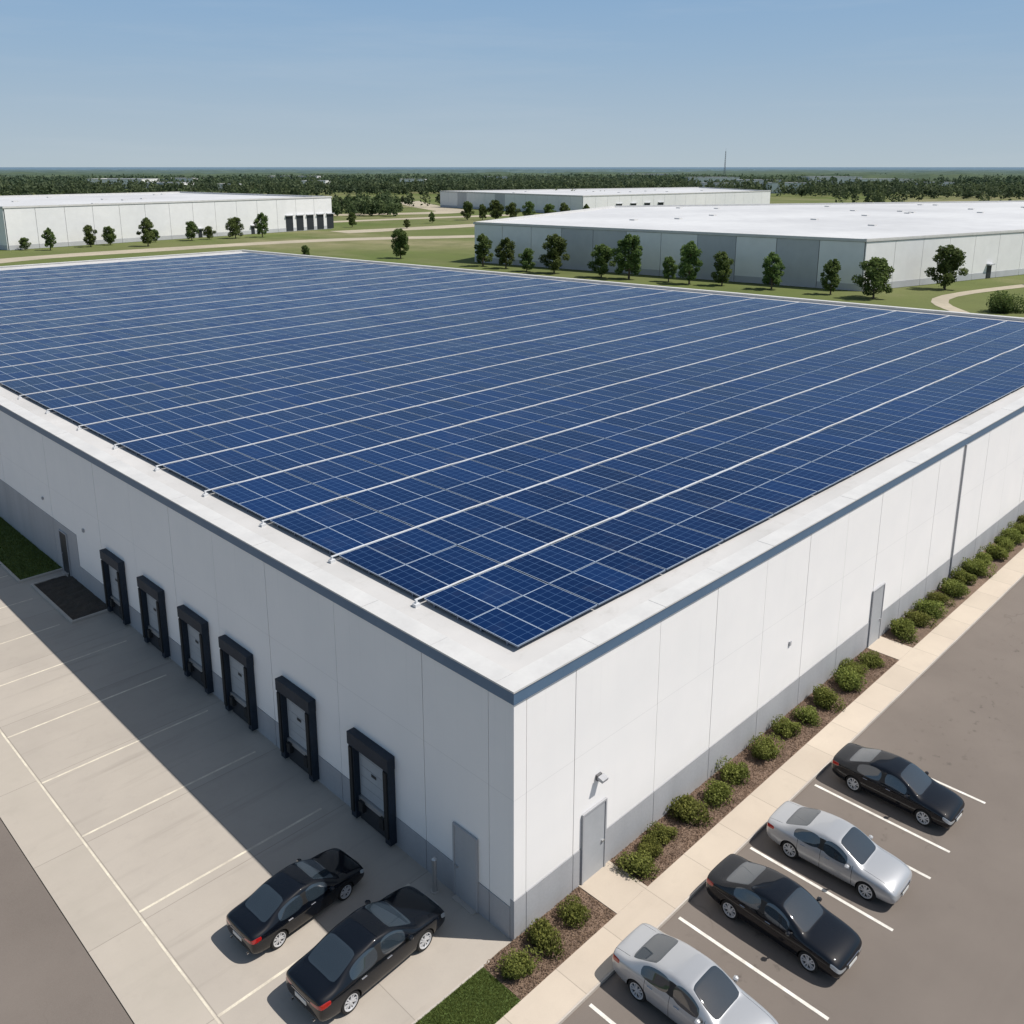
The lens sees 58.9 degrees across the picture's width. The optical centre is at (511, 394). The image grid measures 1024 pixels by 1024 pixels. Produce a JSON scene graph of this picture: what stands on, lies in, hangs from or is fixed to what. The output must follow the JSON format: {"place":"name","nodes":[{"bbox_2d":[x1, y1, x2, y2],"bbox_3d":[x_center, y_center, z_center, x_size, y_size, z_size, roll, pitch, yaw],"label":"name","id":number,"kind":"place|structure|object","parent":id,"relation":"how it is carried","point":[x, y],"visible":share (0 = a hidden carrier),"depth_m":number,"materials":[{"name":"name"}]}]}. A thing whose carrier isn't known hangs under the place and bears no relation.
{"place":"outdoors","nodes":[
{"label":"outdoors","id":0,"kind":"place"},
{"bbox_2d":[0,819,132,1023],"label":"road asphalt","id":1,"kind":"structure","parent":0,"point":[50,973],"depth_m":23.02,"materials":[{"name":"grey asphalt"}]},
{"bbox_2d":[0,192,334,249],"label":"distant warehouse","id":2,"kind":"structure","parent":0,"point":[65,218],"depth_m":255.48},
{"bbox_2d":[91,213,334,244],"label":"doors","id":3,"kind":"structure","parent":2,"relation":"in","point":[310,217],"depth_m":288.94,"materials":[{"name":"black metal"}]},
{"bbox_2d":[0,235,474,262],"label":"access road","id":4,"kind":"structure","parent":0,"point":[7,260],"depth_m":228.06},
{"bbox_2d":[333,201,463,215],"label":"dirt road","id":5,"kind":"structure","parent":0,"point":[437,209],"depth_m":421.86,"materials":[{"name":"beige soil"}]},
{"bbox_2d":[333,224,473,232],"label":"dirt road","id":6,"kind":"structure","parent":0,"point":[408,228],"depth_m":298.45,"materials":[{"name":"beige soil"}]},
{"bbox_2d":[334,214,509,222],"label":"dirt road","id":7,"kind":"structure","parent":0,"point":[415,218],"depth_m":356.26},
{"bbox_2d":[0,183,1023,1023],"bbox_3d":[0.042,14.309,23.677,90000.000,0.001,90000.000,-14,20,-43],"label":"ground","id":8,"kind":"structure","parent":0,"point":[454,253],"depth_m":214.94,"materials":[{"name":"green plant"}]},
{"bbox_2d":[41,227,56,249],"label":"young tree","id":9,"kind":"object","parent":8,"relation":"on","point":[47,232],"visible":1,"depth_m":219.33,"materials":[{"name":"green plant"}]},
{"bbox_2d":[0,562,107,622],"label":"kerb","id":10,"kind":"structure","parent":8,"relation":"on","point":[51,602],"depth_m":43.55,"materials":[{"name":"concrete"}]},
{"bbox_2d":[82,225,96,246],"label":"young tree","id":11,"kind":"object","parent":8,"relation":"on","point":[89,238],"visible":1,"depth_m":228.72,"materials":[{"name":"green plant"}]},
{"bbox_2d":[101,226,115,244],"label":"young tree","id":12,"kind":"object","parent":8,"relation":"on","point":[109,236],"visible":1,"depth_m":234.09,"materials":[{"name":"green plant"}]},
{"bbox_2d":[0,733,217,1023],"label":"concrete strip","id":13,"kind":"object","parent":8,"relation":"on","point":[146,981],"depth_m":24.67,"materials":[{"name":"beige concrete"}]},
{"bbox_2d":[87,178,157,186],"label":"buildings","id":14,"kind":"structure","parent":8,"relation":"on","point":[104,180],"depth_m":836.67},
{"bbox_2d":[136,217,155,245],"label":"young tree","id":15,"kind":"object","parent":8,"relation":"on","point":[148,236],"visible":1,"depth_m":230.21,"materials":[{"name":"green plant"}]},
{"bbox_2d":[185,221,198,239],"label":"young tree","id":16,"kind":"object","parent":8,"relation":"on","point":[192,229],"visible":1,"depth_m":248.12,"materials":[{"name":"green plant"}]},
{"bbox_2d":[225,217,243,237],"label":"young tree","id":17,"kind":"object","parent":8,"relation":"on","point":[234,224],"visible":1,"depth_m":255.85,"materials":[{"name":"green plant"}]},
{"bbox_2d":[0,566,512,1023],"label":"loading apron","id":18,"kind":"object","parent":8,"relation":"on","point":[149,854],"visible":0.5,"depth_m":28.39,"materials":[{"name":"concrete"}]},
{"bbox_2d":[0,519,61,579],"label":"grass strip","id":19,"kind":"object","parent":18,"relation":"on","point":[17,553],"depth_m":46.92,"materials":[{"name":"green plant"}]},
{"bbox_2d":[0,517,59,579],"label":"grass tufts","id":20,"kind":"object","parent":19,"relation":"on","point":[21,566],"visible":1,"depth_m":46.88,"materials":[{"name":"green plant"}]},
{"bbox_2d":[34,575,106,619],"bbox_3d":[-20.683,9.446,42.570,1.680,0.065,5.100,-14,20,-43],"label":"mulch bed","id":21,"kind":"object","parent":18,"relation":"on","point":[72,597],"visible":1,"depth_m":42.52,"materials":[{"name":"soil"}]},
{"bbox_2d":[0,575,409,1023],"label":"loading bay lines","id":22,"kind":"object","parent":18,"relation":"on","point":[150,930],"visible":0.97,"depth_m":27.65,"materials":[{"name":"paint"}]},
{"bbox_2d":[226,848,363,954],"bbox_3d":[-5.787,13.443,24.521,1.646,1.161,3.722,12,19,40],"label":"parked car","id":23,"kind":"object","parent":18,"relation":"on","point":[274,911],"visible":1,"depth_m":23.92,"materials":[{"name":"black paint"}]},
{"bbox_2d":[286,886,444,1021],"bbox_3d":[-3.594,13.789,22.859,1.843,1.300,4.168,12,19,40],"label":"parked car","id":24,"kind":"object","parent":18,"relation":"on","point":[345,964],"visible":1,"depth_m":22.17,"materials":[{"name":"black paint"}]},
{"bbox_2d":[430,857,439,894],"bbox_3d":[-2.150,13.306,25.174,0.258,1.100,0.258,-14,20,-43],"label":"bollard","id":25,"kind":"object","parent":18,"relation":"on","point":[434,889],"visible":1,"depth_m":25.13,"materials":[{"name":"metal"}]},
{"bbox_2d":[253,212,268,236],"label":"young tree","id":26,"kind":"object","parent":8,"relation":"on","point":[260,227],"visible":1,"depth_m":260.31,"materials":[{"name":"green plant"}]},
{"bbox_2d":[178,186,403,215],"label":"tree clumps","id":27,"kind":"object","parent":8,"relation":"on","point":[379,204],"visible":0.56,"depth_m":382.86,"materials":[{"name":"green plant"}]},
{"bbox_2d":[391,228,409,257],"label":"young tree","id":28,"kind":"object","parent":8,"relation":"on","point":[400,240],"visible":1,"depth_m":199.68,"materials":[{"name":"green plant"}]},
{"bbox_2d":[411,960,489,1023],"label":"kerb","id":29,"kind":"structure","parent":8,"relation":"on","point":[449,993],"depth_m":22.10,"materials":[{"name":"concrete"}]},
{"bbox_2d":[413,966,520,1023],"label":"grass verge","id":30,"kind":"object","parent":8,"relation":"on","point":[464,1003],"depth_m":21.83,"materials":[{"name":"green plant"}]},
{"bbox_2d":[460,201,474,219],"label":"young tree","id":31,"kind":"object","parent":8,"relation":"on","point":[468,208],"visible":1,"depth_m":344.29,"materials":[{"name":"green plant"}]},
{"bbox_2d":[474,233,493,265],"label":"young tree","id":32,"kind":"object","parent":8,"relation":"on","point":[483,246],"visible":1,"depth_m":183.44,"materials":[{"name":"green plant"}]},
{"bbox_2d":[487,200,504,218],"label":"young tree","id":33,"kind":"object","parent":8,"relation":"on","point":[496,206],"visible":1,"depth_m":344.95,"materials":[{"name":"green plant"}]},
{"bbox_2d":[494,237,515,268],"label":"young tree","id":34,"kind":"object","parent":8,"relation":"on","point":[508,245],"visible":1,"depth_m":179.80,"materials":[{"name":"green plant"}]},
{"bbox_2d":[3,183,1011,206],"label":"tree clumps","id":35,"kind":"object","parent":8,"relation":"on","point":[879,195],"visible":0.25,"depth_m":558.52,"materials":[{"name":"green plant"}]},
{"bbox_2d":[0,250,1023,939],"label":"solar roof warehouse","id":36,"kind":"structure","parent":8,"relation":"on","point":[514,790],"depth_m":29.46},
{"bbox_2d":[58,529,71,576],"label":"man door","id":37,"kind":"structure","parent":36,"relation":"in","point":[63,540],"depth_m":44.73,"materials":[{"name":"metal"}]},
{"bbox_2d":[99,548,130,624],"bbox_3d":[-17.575,8.505,40.143,0.290,3.010,2.000,-14,20,-43],"label":"dock door","id":38,"kind":"structure","parent":36,"relation":"in","point":[113,568],"depth_m":40.10,"materials":[{"name":"rubber"}]},
{"bbox_2d":[136,575,169,657],"bbox_3d":[-14.817,9.177,37.468,0.290,3.010,2.000,-14,20,-43],"label":"dock door","id":39,"kind":"structure","parent":36,"relation":"in","point":[151,597],"depth_m":37.46,"materials":[{"name":"rubber"}]},
{"bbox_2d":[177,604,213,693],"bbox_3d":[-12.201,9.815,34.931,0.290,3.010,2.000,-14,20,-43],"label":"dock door","id":40,"kind":"structure","parent":36,"relation":"in","point":[193,629],"depth_m":34.93,"materials":[{"name":"rubber"}]},
{"bbox_2d":[218,634,257,730],"bbox_3d":[-9.868,10.384,32.668,0.290,3.010,2.000,-14,20,-43],"label":"dock door","id":41,"kind":"structure","parent":36,"relation":"in","point":[237,664],"depth_m":32.66,"materials":[{"name":"rubber"}]},
{"bbox_2d":[275,676,319,781],"bbox_3d":[-7.110,11.056,29.993,0.290,3.010,2.000,-14,20,-43],"label":"dock door","id":42,"kind":"structure","parent":36,"relation":"in","point":[296,708],"depth_m":29.99,"materials":[{"name":"metal"}]},
{"bbox_2d":[346,727,396,846],"bbox_3d":[-4.211,11.763,27.182,0.290,3.010,2.000,-14,20,-43],"label":"dock door","id":43,"kind":"structure","parent":36,"relation":"in","point":[371,767],"depth_m":27.17,"materials":[{"name":"rubber"}]},
{"bbox_2d":[451,821,478,915],"bbox_3d":[-1.308,12.825,24.536,0.181,2.360,0.970,-14,20,-43],"label":"man door","id":44,"kind":"structure","parent":36,"relation":"in","point":[465,846],"depth_m":24.58,"materials":[{"name":"metal"}]},
{"bbox_2d":[0,253,1023,646],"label":"solar panel array","id":45,"kind":"object","parent":36,"relation":"on","point":[204,371],"visible":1,"depth_m":49.46,"materials":[{"name":"blue glass"}]},
{"bbox_2d":[580,797,606,884],"bbox_3d":[2.347,12.593,25.462,1.040,2.360,0.181,-14,20,-43],"label":"man door","id":46,"kind":"structure","parent":36,"relation":"in","point":[594,821],"depth_m":25.48,"materials":[{"name":"metal"}]},
{"bbox_2d":[867,583,885,646],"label":"man door","id":47,"kind":"structure","parent":36,"relation":"in","point":[878,594],"depth_m":38.02,"materials":[{"name":"metal"}]},
{"bbox_2d":[0,173,1023,198],"bbox_3d":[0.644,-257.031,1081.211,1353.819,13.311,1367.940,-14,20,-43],"label":"forest belt","id":48,"kind":"object","parent":8,"relation":"on","point":[1008,189],"visible":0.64,"depth_m":674.75,"materials":[{"name":"green plant"}]},
{"bbox_2d":[0,167,1023,181],"bbox_3d":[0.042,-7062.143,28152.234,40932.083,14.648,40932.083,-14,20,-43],"label":"distant forest","id":49,"kind":"object","parent":8,"relation":"on","point":[932,173],"visible":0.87,"depth_m":2510.33,"materials":[{"name":"green plant"}]},
{"bbox_2d":[0,172,1023,185],"bbox_3d":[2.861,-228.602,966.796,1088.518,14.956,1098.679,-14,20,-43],"label":"forest belt","id":50,"kind":"object","parent":8,"relation":"on","point":[354,177],"visible":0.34,"depth_m":1030.38,"materials":[{"name":"green plant"}]},
{"bbox_2d":[505,202,519,217],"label":"young tree","id":51,"kind":"object","parent":8,"relation":"on","point":[510,208],"visible":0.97,"depth_m":345.89,"materials":[{"name":"green plant"}]},
{"bbox_2d":[518,248,535,271],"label":"young tree","id":52,"kind":"object","parent":8,"relation":"on","point":[526,260],"visible":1,"depth_m":174.73,"materials":[{"name":"green plant"}]},
{"bbox_2d":[484,887,615,999],"bbox_3d":[1.032,14.195,23.648,3.680,0.043,1.390,-14,20,-43],"label":"mulch bed","id":53,"kind":"object","parent":8,"relation":"on","point":[517,986],"visible":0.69,"depth_m":23.51,"materials":[{"name":"brown wood"}]},
{"bbox_2d":[495,945,543,979],"bbox_3d":[0.168,14.175,22.698,1.246,0.565,0.875,-11,18,-37],"label":"shrub","id":54,"kind":"object","parent":53,"relation":"on","point":[520,965],"visible":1,"depth_m":22.58,"materials":[{"name":"green plant"}]},
{"bbox_2d":[525,916,564,959],"bbox_3d":[0.874,13.946,23.386,0.833,0.677,1.247,-10,17,-34],"label":"shrub","id":55,"kind":"object","parent":53,"relation":"on","point":[542,935],"visible":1,"depth_m":23.26,"materials":[{"name":"green plant"}]},
{"bbox_2d":[556,894,590,928],"bbox_3d":[1.620,13.782,24.243,0.858,0.579,0.912,-14,19,-43],"label":"shrub","id":56,"kind":"object","parent":53,"relation":"on","point":[577,910],"visible":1,"depth_m":24.17,"materials":[{"name":"green plant"}]},
{"bbox_2d":[538,234,569,272],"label":"young tree","id":57,"kind":"object","parent":8,"relation":"on","point":[556,250],"visible":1,"depth_m":171.02,"materials":[{"name":"green plant"}]},
{"bbox_2d":[587,244,615,277],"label":"young tree","id":58,"kind":"object","parent":8,"relation":"on","point":[603,255],"visible":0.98,"depth_m":164.89,"materials":[{"name":"green plant"}]},
{"bbox_2d":[439,187,770,212],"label":"distant warehouse","id":59,"kind":"structure","parent":8,"relation":"on","point":[576,199],"depth_m":428.48,"materials":[{"name":"white metal"}]},
{"bbox_2d":[609,233,642,278],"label":"young tree","id":60,"kind":"object","parent":8,"relation":"on","point":[629,246],"visible":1,"depth_m":161.99,"materials":[{"name":"green plant"}]},
{"bbox_2d":[662,256,677,281],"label":"young tree","id":61,"kind":"object","parent":8,"relation":"on","point":[669,266],"visible":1,"depth_m":159.03,"materials":[{"name":"green plant"}]},
{"bbox_2d":[678,241,702,283],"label":"young tree","id":62,"kind":"object","parent":8,"relation":"on","point":[687,263],"visible":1,"depth_m":155.00,"materials":[{"name":"green plant"}]},
{"bbox_2d":[711,251,733,285],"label":"young tree","id":63,"kind":"object","parent":8,"relation":"on","point":[722,269],"visible":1,"depth_m":153.65,"materials":[{"name":"green plant"}]},
{"bbox_2d":[610,648,898,885],"bbox_3d":[9.306,12.175,31.671,16.980,0.046,1.390,-14,20,-43],"label":"mulch bed","id":64,"kind":"object","parent":8,"relation":"on","point":[716,817],"visible":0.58,"depth_m":30.01,"materials":[{"name":"brown wood"}]},
{"bbox_2d":[613,850,660,881],"bbox_3d":[3.562,13.373,25.886,1.359,0.564,0.906,5,15,20],"label":"shrub","id":65,"kind":"object","parent":64,"relation":"on","point":[638,861],"visible":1,"depth_m":25.78,"materials":[{"name":"green plant"}]},
{"bbox_2d":[637,833,662,859],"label":"shrub","id":66,"kind":"object","parent":64,"relation":"on","point":[654,849],"visible":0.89,"depth_m":26.46,"materials":[{"name":"green plant"}]},
{"bbox_2d":[646,821,678,844],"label":"shrub","id":67,"kind":"object","parent":64,"relation":"on","point":[663,834],"visible":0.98,"depth_m":27.07,"materials":[{"name":"green plant"}]},
{"bbox_2d":[666,793,713,827],"bbox_3d":[5.497,12.771,28.018,1.485,0.698,1.105,12,18,39],"label":"shrub","id":68,"kind":"object","parent":64,"relation":"on","point":[685,807],"visible":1,"depth_m":27.86,"materials":[{"name":"green plant"}]},
{"bbox_2d":[703,778,734,809],"bbox_3d":[6.541,12.614,28.780,1.242,0.628,0.944,-6,15,-22],"label":"shrub","id":69,"kind":"object","parent":64,"relation":"on","point":[718,791],"visible":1,"depth_m":28.67,"materials":[{"name":"green plant"}]},
{"bbox_2d":[715,755,749,786],"bbox_3d":[7.267,12.327,29.814,1.095,0.686,1.226,-6,15,-23],"label":"shrub","id":70,"kind":"object","parent":64,"relation":"on","point":[735,771],"visible":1,"depth_m":29.66,"materials":[{"name":"green plant"}]},
{"bbox_2d":[748,732,784,760],"bbox_3d":[8.703,12.002,31.075,1.184,0.704,1.418,13,19,42],"label":"shrub","id":71,"kind":"object","parent":64,"relation":"on","point":[766,749],"visible":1,"depth_m":30.89,"materials":[{"name":"green plant"}]},
{"bbox_2d":[771,714,802,738],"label":"shrub","id":72,"kind":"object","parent":64,"relation":"on","point":[786,726],"visible":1,"depth_m":32.03,"materials":[{"name":"green plant"}]},
{"bbox_2d":[791,705,821,726],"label":"shrub","id":73,"kind":"object","parent":64,"relation":"on","point":[807,714],"visible":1,"depth_m":32.80,"materials":[{"name":"green plant"}]},
{"bbox_2d":[812,684,845,711],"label":"shrub","id":74,"kind":"object","parent":64,"relation":"on","point":[824,697],"visible":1,"depth_m":33.71,"materials":[{"name":"green plant"}]},
{"bbox_2d":[830,665,866,691],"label":"shrub","id":75,"kind":"object","parent":64,"relation":"on","point":[847,679],"visible":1,"depth_m":34.81,"materials":[{"name":"green plant"}]},
{"bbox_2d":[840,657,869,681],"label":"shrub","id":76,"kind":"object","parent":64,"relation":"on","point":[859,668],"visible":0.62,"depth_m":35.78,"materials":[{"name":"green plant"}]},
{"bbox_2d":[857,650,884,669],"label":"shrub","id":77,"kind":"object","parent":64,"relation":"on","point":[873,659],"visible":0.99,"depth_m":36.55,"materials":[{"name":"green plant"}]},
{"bbox_2d":[762,252,785,288],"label":"young tree","id":78,"kind":"object","parent":8,"relation":"on","point":[773,271],"visible":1,"depth_m":148.85,"materials":[{"name":"green plant"}]},
{"bbox_2d":[820,258,840,294],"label":"young tree","id":79,"kind":"object","parent":8,"relation":"on","point":[831,268],"visible":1,"depth_m":142.95,"materials":[{"name":"green plant"}]},
{"bbox_2d":[801,176,861,183],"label":"walls","id":80,"kind":"structure","parent":8,"relation":"on","point":[843,178],"depth_m":1033.51,"materials":[{"name":"grey"}]},
{"bbox_2d":[851,257,894,298],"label":"young tree","id":81,"kind":"object","parent":8,"relation":"on","point":[877,272],"visible":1,"depth_m":138.11,"materials":[{"name":"green plant"}]},
{"bbox_2d":[924,244,968,289],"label":"young tree","id":82,"kind":"object","parent":8,"relation":"on","point":[950,261],"visible":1,"depth_m":148.29,"materials":[{"name":"green plant"}]},
{"bbox_2d":[881,523,1023,647],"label":"mulch bed","id":83,"kind":"object","parent":8,"relation":"on","point":[922,633],"visible":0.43,"depth_m":42.22,"materials":[{"name":"brown wood"}]},
{"bbox_2d":[889,617,918,644],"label":"shrub","id":84,"kind":"object","parent":83,"relation":"on","point":[902,628],"visible":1,"depth_m":38.66,"materials":[{"name":"green plant"}]},
{"bbox_2d":[904,609,937,627],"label":"shrub","id":85,"kind":"object","parent":83,"relation":"on","point":[917,617],"visible":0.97,"depth_m":39.79,"materials":[{"name":"green plant"}]},
{"bbox_2d":[912,597,948,619],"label":"shrub","id":86,"kind":"object","parent":83,"relation":"on","point":[929,607],"visible":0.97,"depth_m":40.64,"materials":[{"name":"green plant"}]},
{"bbox_2d":[927,590,955,607],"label":"shrub","id":87,"kind":"object","parent":83,"relation":"on","point":[943,598],"visible":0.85,"depth_m":41.68,"materials":[{"name":"green plant"}]},
{"bbox_2d":[938,577,970,597],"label":"shrub","id":88,"kind":"object","parent":83,"relation":"on","point":[954,587],"visible":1,"depth_m":42.45,"materials":[{"name":"green plant"}]},
{"bbox_2d":[949,566,977,585],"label":"shrub","id":89,"kind":"object","parent":83,"relation":"on","point":[962,576],"visible":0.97,"depth_m":43.73,"materials":[{"name":"green plant"}]},
{"bbox_2d":[959,557,996,577],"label":"shrub","id":90,"kind":"object","parent":83,"relation":"on","point":[977,567],"visible":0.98,"depth_m":44.58,"materials":[{"name":"green plant"}]},
{"bbox_2d":[979,542,1008,560],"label":"shrub","id":91,"kind":"object","parent":83,"relation":"on","point":[998,552],"visible":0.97,"depth_m":46.41,"materials":[{"name":"green plant"}]},
{"bbox_2d":[993,536,1015,553],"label":"shrub","id":92,"kind":"object","parent":83,"relation":"on","point":[1003,542],"visible":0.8,"depth_m":47.52,"materials":[{"name":"green plant"}]},
{"bbox_2d":[999,527,1023,543],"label":"shrub","id":93,"kind":"object","parent":83,"relation":"on","point":[1016,535],"visible":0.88,"depth_m":48.40,"materials":[{"name":"green plant"}]},
{"bbox_2d":[931,284,1023,312],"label":"footpath","id":94,"kind":"structure","parent":8,"relation":"on","point":[941,301],"depth_m":141.65,"materials":[{"name":"beige concrete"}]},
{"bbox_2d":[986,290,1023,312],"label":"bush","id":95,"kind":"object","parent":8,"relation":"on","point":[1000,302],"visible":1,"depth_m":125.45,"materials":[{"name":"green plant"}]},
{"bbox_2d":[0,0,1023,166],"label":"sky","id":96,"kind":"structure","parent":0,"point":[84,83],"materials":[{"name":"blue"}]},
{"bbox_2d":[473,201,1023,290],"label":"distant warehouse","id":97,"kind":"structure","parent":0,"point":[805,242],"depth_m":172.42,"materials":[{"name":"white metal"}]},
{"bbox_2d":[495,548,1023,1023],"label":"sidewalk","id":98,"kind":"structure","parent":0,"point":[571,984],"depth_m":27.21,"materials":[{"name":"concrete"}]},
{"bbox_2d":[562,577,1023,1023],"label":"parking lot asphalt","id":99,"kind":"structure","parent":0,"point":[949,949],"depth_m":25.30,"materials":[{"name":"grey asphalt"}]},
{"bbox_2d":[612,923,777,1023],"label":"parked car","id":100,"kind":"object","parent":99,"relation":"on","point":[676,981],"visible":1,"depth_m":21.36,"materials":[{"name":"silver paint"}]},
{"bbox_2d":[706,854,861,977],"bbox_3d":[7.119,13.554,23.919,1.755,1.238,3.970,-13,19,-42],"label":"parked car","id":101,"kind":"object","parent":99,"relation":"on","point":[808,929],"visible":1,"depth_m":23.45,"materials":[{"name":"black paint"}]},
{"bbox_2d":[589,778,985,1023],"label":"parking bay lines","id":102,"kind":"object","parent":99,"relation":"on","point":[608,1019],"visible":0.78,"depth_m":24.70,"materials":[{"name":"paint"}]},
{"bbox_2d":[767,801,911,903],"bbox_3d":[9.381,13.010,26.116,3.920,1.223,1.733,13,19,42],"label":"parked car","id":103,"kind":"object","parent":99,"relation":"on","point":[865,865],"visible":1,"depth_m":25.66,"materials":[{"name":"silver paint"}]},
{"bbox_2d":[832,743,964,827],"bbox_3d":[12.280,12.311,28.929,1.711,1.207,3.870,-13,19,-43],"label":"parked car","id":104,"kind":"object","parent":99,"relation":"on","point":[908,786],"visible":1,"depth_m":28.48,"materials":[{"name":"black paint"}]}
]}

